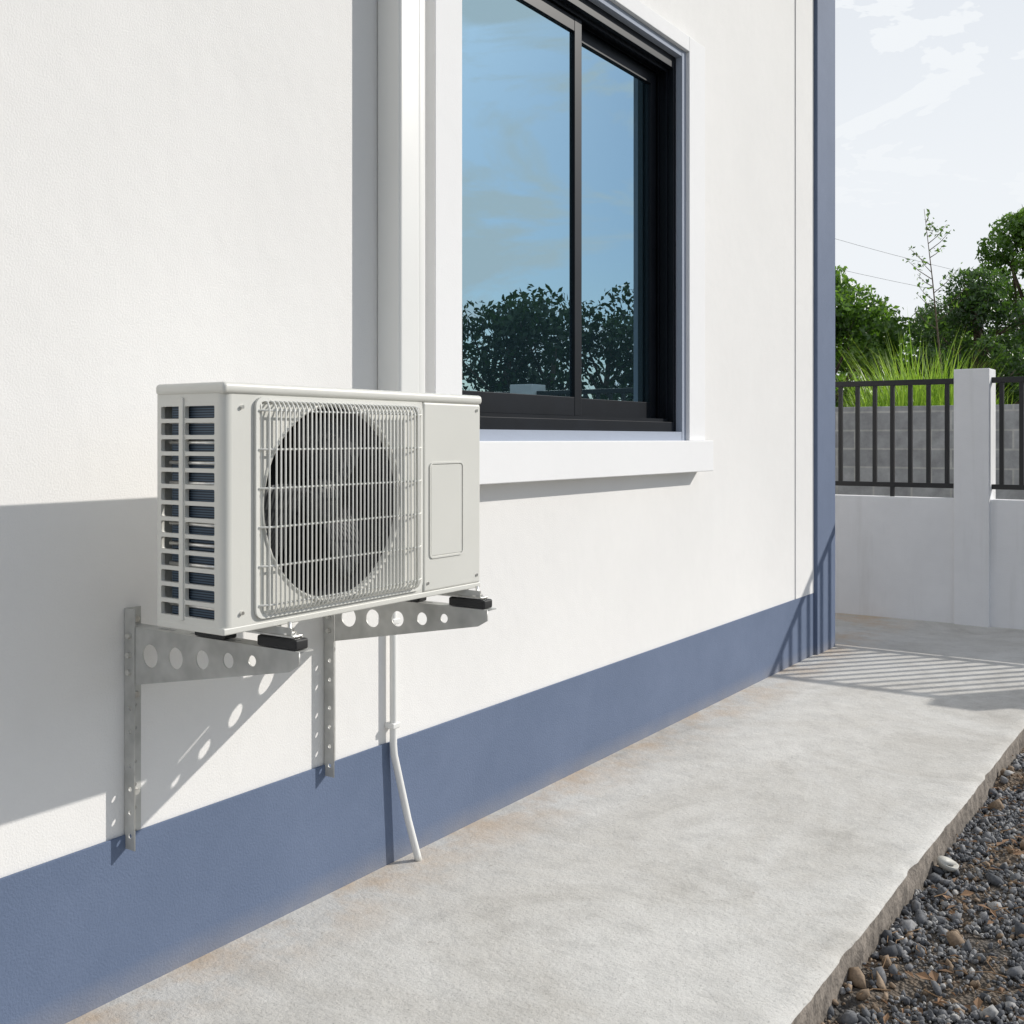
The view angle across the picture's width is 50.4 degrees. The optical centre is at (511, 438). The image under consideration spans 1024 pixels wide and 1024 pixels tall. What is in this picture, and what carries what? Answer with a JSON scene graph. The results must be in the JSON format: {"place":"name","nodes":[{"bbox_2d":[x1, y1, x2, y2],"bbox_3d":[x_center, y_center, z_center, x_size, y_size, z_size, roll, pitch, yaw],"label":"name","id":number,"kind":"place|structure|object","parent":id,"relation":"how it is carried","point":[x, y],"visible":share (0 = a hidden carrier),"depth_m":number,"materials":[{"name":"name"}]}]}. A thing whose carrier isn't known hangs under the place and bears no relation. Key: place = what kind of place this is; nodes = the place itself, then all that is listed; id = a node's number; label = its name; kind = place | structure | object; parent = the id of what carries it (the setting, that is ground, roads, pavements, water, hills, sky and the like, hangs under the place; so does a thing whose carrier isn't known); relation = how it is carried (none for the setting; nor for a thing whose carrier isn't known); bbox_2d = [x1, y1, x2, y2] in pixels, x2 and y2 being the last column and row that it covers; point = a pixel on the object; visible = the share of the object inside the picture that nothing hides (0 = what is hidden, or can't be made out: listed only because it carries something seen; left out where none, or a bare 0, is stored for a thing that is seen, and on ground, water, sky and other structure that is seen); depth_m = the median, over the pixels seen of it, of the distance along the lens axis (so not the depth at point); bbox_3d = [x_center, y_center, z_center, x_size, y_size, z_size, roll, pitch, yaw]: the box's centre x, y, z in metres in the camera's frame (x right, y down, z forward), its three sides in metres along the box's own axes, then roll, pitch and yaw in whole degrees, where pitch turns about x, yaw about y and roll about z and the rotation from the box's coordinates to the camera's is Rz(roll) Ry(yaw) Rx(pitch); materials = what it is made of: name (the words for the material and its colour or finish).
{"place":"outdoors","nodes":[
{"label":"outdoors","id":0,"kind":"place"},
{"bbox_2d":[66,618,1023,1023],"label":"concrete path","id":1,"kind":"structure","parent":0,"point":[770,848],"depth_m":3.24,"materials":[{"name":"grey concrete"}]},
{"bbox_2d":[639,0,675,26],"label":"wall above window","id":2,"kind":"structure","parent":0,"point":[665,9],"depth_m":4.93,"materials":[{"name":"white paint"}]},
{"bbox_2d":[549,0,672,71],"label":"frame top","id":3,"kind":"object","parent":2,"relation":"attached to","point":[594,13],"visible":0.51,"depth_m":4.62,"materials":[{"name":"black metal"}]},
{"bbox_2d":[551,0,666,71],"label":"track top","id":4,"kind":"structure","parent":3,"relation":"attached to","point":[601,29],"depth_m":4.57,"materials":[{"name":"black metal"}]},
{"bbox_2d":[582,23,658,72],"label":"track top","id":5,"kind":"structure","parent":3,"relation":"attached to","point":[612,43],"depth_m":4.72,"materials":[{"name":"black metal"}]},
{"bbox_2d":[589,0,681,57],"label":"window surround top","id":6,"kind":"object","parent":2,"relation":"attached to","point":[634,24],"depth_m":4.67,"materials":[{"name":"white paint"}]},
{"bbox_2d":[610,0,688,51],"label":"window surround top","id":7,"kind":"object","parent":2,"relation":"attached to","point":[653,20],"depth_m":4.75,"materials":[{"name":"white paint"}]},
{"bbox_2d":[835,613,887,642],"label":"side path","id":8,"kind":"structure","parent":0,"point":[847,625],"depth_m":7.71,"materials":[{"name":"concrete"}]},
{"bbox_2d":[836,239,950,292],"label":"power line","id":9,"kind":"object","parent":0,"point":[892,254],"visible":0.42,"depth_m":40.43,"materials":[{"name":"black paint"}]},
{"bbox_2d":[835,310,1016,406],"bbox_3d":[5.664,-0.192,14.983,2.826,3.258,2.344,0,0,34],"label":"tall grass","id":10,"kind":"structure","parent":0,"point":[899,390],"depth_m":14.70,"materials":[{"name":"green plant"}]},
{"bbox_2d":[835,404,1023,499],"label":"block wall","id":11,"kind":"structure","parent":0,"point":[1011,444],"depth_m":11.63,"materials":[{"name":"grey concrete"}]},
{"bbox_2d":[835,0,1023,379],"label":"sky","id":12,"kind":"structure","parent":0,"point":[929,94],"materials":[{"name":"white"}]},
{"bbox_2d":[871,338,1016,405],"bbox_3d":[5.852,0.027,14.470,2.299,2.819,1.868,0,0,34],"label":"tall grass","id":13,"kind":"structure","parent":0,"point":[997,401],"depth_m":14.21,"materials":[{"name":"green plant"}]},
{"label":"ground","id":14,"kind":"structure","parent":0,"visible":0},
{"bbox_2d":[0,0,449,877],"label":"wall","id":15,"kind":"structure","parent":14,"relation":"on","point":[188,190],"depth_m":2.63,"materials":[{"name":"white paint"}]},
{"bbox_2d":[124,606,312,850],"bbox_3d":[-0.667,0.681,2.420,0.574,0.565,0.053,0,0,34],"label":"wall bracket","id":16,"kind":"object","parent":15,"relation":"attached to","point":[139,636],"depth_m":2.50,"materials":[{"name":"grey metal"}]},
{"bbox_2d":[156,381,491,650],"bbox_3d":[-0.410,0.166,2.583,0.318,0.562,0.880,0,0,34],"label":"air conditioner outdoor unit","id":17,"kind":"object","parent":16,"relation":"on","point":[278,506],"visible":1,"depth_m":2.37,"materials":[{"name":"beige paint"}]},
{"bbox_2d":[378,0,424,392],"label":"pipe trunking","id":18,"kind":"object","parent":15,"relation":"attached to","point":[401,195],"depth_m":3.29,"materials":[{"name":"white plastic"}]},
{"bbox_2d":[385,611,421,861],"bbox_3d":[-0.336,0.734,3.361,0.117,1.153,0.044,0,0,-32],"label":"drain conduit","id":19,"kind":"object","parent":15,"relation":"attached to","point":[393,724],"visible":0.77,"depth_m":3.33,"materials":[{"name":"white plastic"}]},
{"bbox_2d":[324,601,495,777],"bbox_3d":[-0.292,0.681,2.972,0.574,0.565,0.053,0,0,34],"label":"wall bracket","id":20,"kind":"object","parent":15,"relation":"attached to","point":[336,628],"depth_m":3.00,"materials":[{"name":"grey metal"}]},
{"bbox_2d":[425,0,461,394],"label":"window surround","id":21,"kind":"object","parent":15,"relation":"attached to","point":[443,196],"visible":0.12,"depth_m":3.50,"materials":[{"name":"white paint"}]},
{"bbox_2d":[0,593,813,1023],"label":"blue plinth","id":22,"kind":"structure","parent":14,"relation":"on","point":[84,931],"depth_m":3.08,"materials":[{"name":"paint"}]},
{"bbox_2d":[450,473,675,719],"bbox_3d":[0.202,0.707,4.371,0.180,1.400,1.712,0,0,34],"label":"wall below window","id":23,"kind":"structure","parent":14,"relation":"on","point":[577,577],"depth_m":4.21,"materials":[{"name":"white paint"}]},
{"bbox_2d":[480,429,681,440],"bbox_3d":[0.247,-0.013,4.340,0.130,0.040,1.712,0,0,34],"label":"window reveal bottom","id":24,"kind":"object","parent":23,"relation":"attached to","point":[525,435],"depth_m":4.22,"materials":[{"name":"white paint"}]},
{"bbox_2d":[480,441,712,484],"bbox_3d":[0.330,0.080,4.328,0.080,0.145,2.130,0,0,34],"label":"window sill","id":25,"kind":"structure","parent":23,"relation":"attached to","point":[514,461],"depth_m":4.19,"materials":[{"name":"white paint"}]},
{"bbox_2d":[480,416,672,431],"bbox_3d":[0.216,-0.056,4.376,0.158,0.045,1.644,0,0,34],"label":"frame bottom","id":26,"kind":"object","parent":25,"relation":"on","point":[503,423],"visible":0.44,"depth_m":4.25,"materials":[{"name":"black metal"}]},
{"bbox_2d":[462,0,571,396],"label":"sash outer glass","id":27,"kind":"object","parent":26,"relation":"on","point":[516,196],"visible":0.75,"depth_m":4.04,"materials":[{"name":"blue glass"}]},
{"bbox_2d":[462,390,573,415],"bbox_3d":[0.025,-0.131,4.050,0.028,0.075,0.762,0,0,34],"label":"sash outer rail bottom","id":28,"kind":"object","parent":26,"relation":"on","point":[499,402],"visible":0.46,"depth_m":4.05,"materials":[{"name":"black metal"}]},
{"bbox_2d":[480,412,666,421],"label":"track bottom","id":29,"kind":"structure","parent":26,"relation":"on","point":[563,417],"depth_m":4.28,"materials":[{"name":"black metal"}]},
{"bbox_2d":[572,17,581,415],"bbox_3d":[0.255,-0.893,4.388,0.030,1.600,0.055,0,0,34],"label":"sash outer stile","id":30,"kind":"object","parent":26,"relation":"on","point":[577,213],"visible":0.77,"depth_m":4.37,"materials":[{"name":"black metal"}]},
{"bbox_2d":[520,0,573,31],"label":"sash outer rail top","id":31,"kind":"object","parent":30,"relation":"attached to","point":[555,13],"visible":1,"depth_m":4.23,"materials":[{"name":"black metal"}]},
{"bbox_2d":[582,45,647,401],"bbox_3d":[0.428,-0.900,4.716,0.006,1.465,0.702,0,0,34],"label":"sash inner glass","id":32,"kind":"object","parent":26,"relation":"on","point":[614,232],"visible":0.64,"depth_m":4.74,"materials":[{"name":"glass"}]},
{"bbox_2d":[582,398,650,417],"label":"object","id":33,"kind":"object","parent":26,"relation":"on","point":[608,408],"visible":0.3,"depth_m":4.72,"materials":[{"name":"black metal"}]},
{"bbox_2d":[648,71,655,417],"bbox_3d":[0.640,-0.893,5.027,0.030,1.600,0.050,0,0,34],"label":"sash inner stile","id":34,"kind":"object","parent":26,"relation":"on","point":[652,242],"visible":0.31,"depth_m":5.01,"materials":[{"name":"black metal"}]},
{"bbox_2d":[582,29,650,83],"bbox_3d":[0.429,-1.663,4.716,0.028,0.060,0.702,0,0,34],"label":"sash inner rail top","id":35,"kind":"object","parent":34,"relation":"attached to","point":[591,42],"visible":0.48,"depth_m":4.72,"materials":[{"name":"black metal"}]},
{"bbox_2d":[675,0,794,640],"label":"wall","id":36,"kind":"structure","parent":14,"relation":"on","point":[735,533],"depth_m":5.71,"materials":[{"name":"white paint"}]},
{"bbox_2d":[654,57,674,431],"bbox_3d":[0.684,-0.898,5.065,0.158,1.730,0.022,0,0,34],"label":"frame","id":37,"kind":"object","parent":36,"relation":"attached to","point":[671,244],"visible":0.49,"depth_m":5.03,"materials":[{"name":"black metal"}]},
{"bbox_2d":[658,71,659,418],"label":"track side","id":38,"kind":"structure","parent":37,"relation":"attached to","point":[659,245],"depth_m":5.04,"materials":[{"name":"black metal"}]},
{"bbox_2d":[666,69,667,421],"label":"track side","id":39,"kind":"structure","parent":37,"relation":"attached to","point":[667,245],"depth_m":5.02,"materials":[{"name":"black metal"}]},
{"bbox_2d":[675,50,685,440],"bbox_3d":[0.757,-0.893,5.053,0.092,1.800,0.040,0,0,34],"label":"window reveal","id":40,"kind":"object","parent":36,"relation":"attached to","point":[680,240],"depth_m":5.02,"materials":[{"name":"white paint"}]},
{"bbox_2d":[686,37,704,440],"bbox_3d":[0.850,-0.928,5.120,0.050,1.870,0.175,0,0,34],"label":"window surround","id":41,"kind":"object","parent":36,"relation":"attached to","point":[695,242],"visible":0.75,"depth_m":5.09,"materials":[{"name":"white paint"}]},
{"bbox_2d":[795,0,813,598],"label":"corner strip","id":42,"kind":"object","parent":36,"relation":"attached to","point":[804,297],"visible":1,"depth_m":6.46,"materials":[{"name":"white paint"}]},
{"bbox_2d":[814,0,834,654],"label":"blue corner pilaster","id":43,"kind":"object","parent":14,"relation":"on","point":[824,325],"visible":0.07,"depth_m":6.69,"materials":[{"name":"paint"}]},
{"bbox_2d":[835,265,912,406],"bbox_3d":[5.183,-0.788,17.956,3.220,4.458,2.640,0,0,34],"label":"broadleaf tree","id":44,"kind":"object","parent":14,"relation":"on","point":[850,317],"visible":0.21,"depth_m":17.30,"materials":[{"name":"green plant"}]},
{"bbox_2d":[835,316,923,406],"bbox_3d":[6.423,-0.455,19.438,2.431,3.792,3.295,0,0,11],"label":"broadleaf tree","id":45,"kind":"object","parent":14,"relation":"on","point":[896,349],"visible":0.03,"depth_m":19.20,"materials":[{"name":"green plant"}]},
{"bbox_2d":[821,748,1023,1023],"bbox_3d":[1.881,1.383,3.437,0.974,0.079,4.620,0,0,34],"label":"gravel","id":46,"kind":"structure","parent":14,"relation":"on","point":[948,1016],"depth_m":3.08,"materials":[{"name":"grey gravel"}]},
{"bbox_2d":[859,814,1023,1023],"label":"twigs","id":47,"kind":"object","parent":46,"relation":"on","point":[989,957],"visible":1,"depth_m":2.88,"materials":[{"name":"brown wood"}]},
{"bbox_2d":[864,755,1023,1023],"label":"dry leaves","id":48,"kind":"object","parent":46,"relation":"on","point":[934,975],"visible":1,"depth_m":2.90,"materials":[{"name":"plant"}]},
{"bbox_2d":[937,856,958,871],"bbox_3d":[1.405,1.369,3.507,0.067,0.033,0.068,0,0,34],"label":"plastic lid","id":49,"kind":"object","parent":46,"relation":"on","point":[946,863],"visible":1,"depth_m":3.49,"materials":[{"name":"white plastic"}]},
{"bbox_2d":[835,312,1013,398],"bbox_3d":[11.152,-0.920,30.150,15.528,4.848,7.098,0,0,-4],"label":"tree line","id":50,"kind":"object","parent":14,"relation":"on","point":[841,375],"depth_m":29.04,"materials":[{"name":"green plant"}]},
{"bbox_2d":[835,368,1023,629],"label":"boundary fence","id":51,"kind":"object","parent":14,"relation":"on","point":[958,558],"visible":0.3,"depth_m":7.76,"materials":[{"name":"paint"}]},
{"bbox_2d":[902,209,968,388],"bbox_3d":[6.226,-1.009,16.025,0.899,4.893,0.532,0,0,34],"label":"sapling","id":52,"kind":"object","parent":14,"relation":"on","point":[926,262],"visible":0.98,"depth_m":16.02,"materials":[{"name":"green plant"}]},
{"bbox_2d":[903,296,1017,403],"bbox_3d":[7.777,-0.539,19.216,2.338,3.961,2.277,0,0,34],"label":"dark tree","id":53,"kind":"object","parent":14,"relation":"on","point":[948,324],"visible":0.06,"depth_m":18.90,"materials":[{"name":"green plant"}]},
{"bbox_2d":[905,262,1023,403],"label":"dark tree","id":54,"kind":"object","parent":14,"relation":"on","point":[981,302],"visible":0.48,"depth_m":17.25,"materials":[{"name":"green plant"}]},
{"bbox_2d":[951,206,1023,371],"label":"broadleaf tree","id":55,"kind":"object","parent":14,"relation":"on","point":[1013,224],"visible":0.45,"depth_m":23.08,"materials":[{"name":"green plant"}]},
{"bbox_2d":[967,307,1023,403],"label":"broadleaf tree","id":56,"kind":"object","parent":14,"relation":"on","point":[1020,335],"visible":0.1,"depth_m":18.79,"materials":[{"name":"green plant"}]}
]}

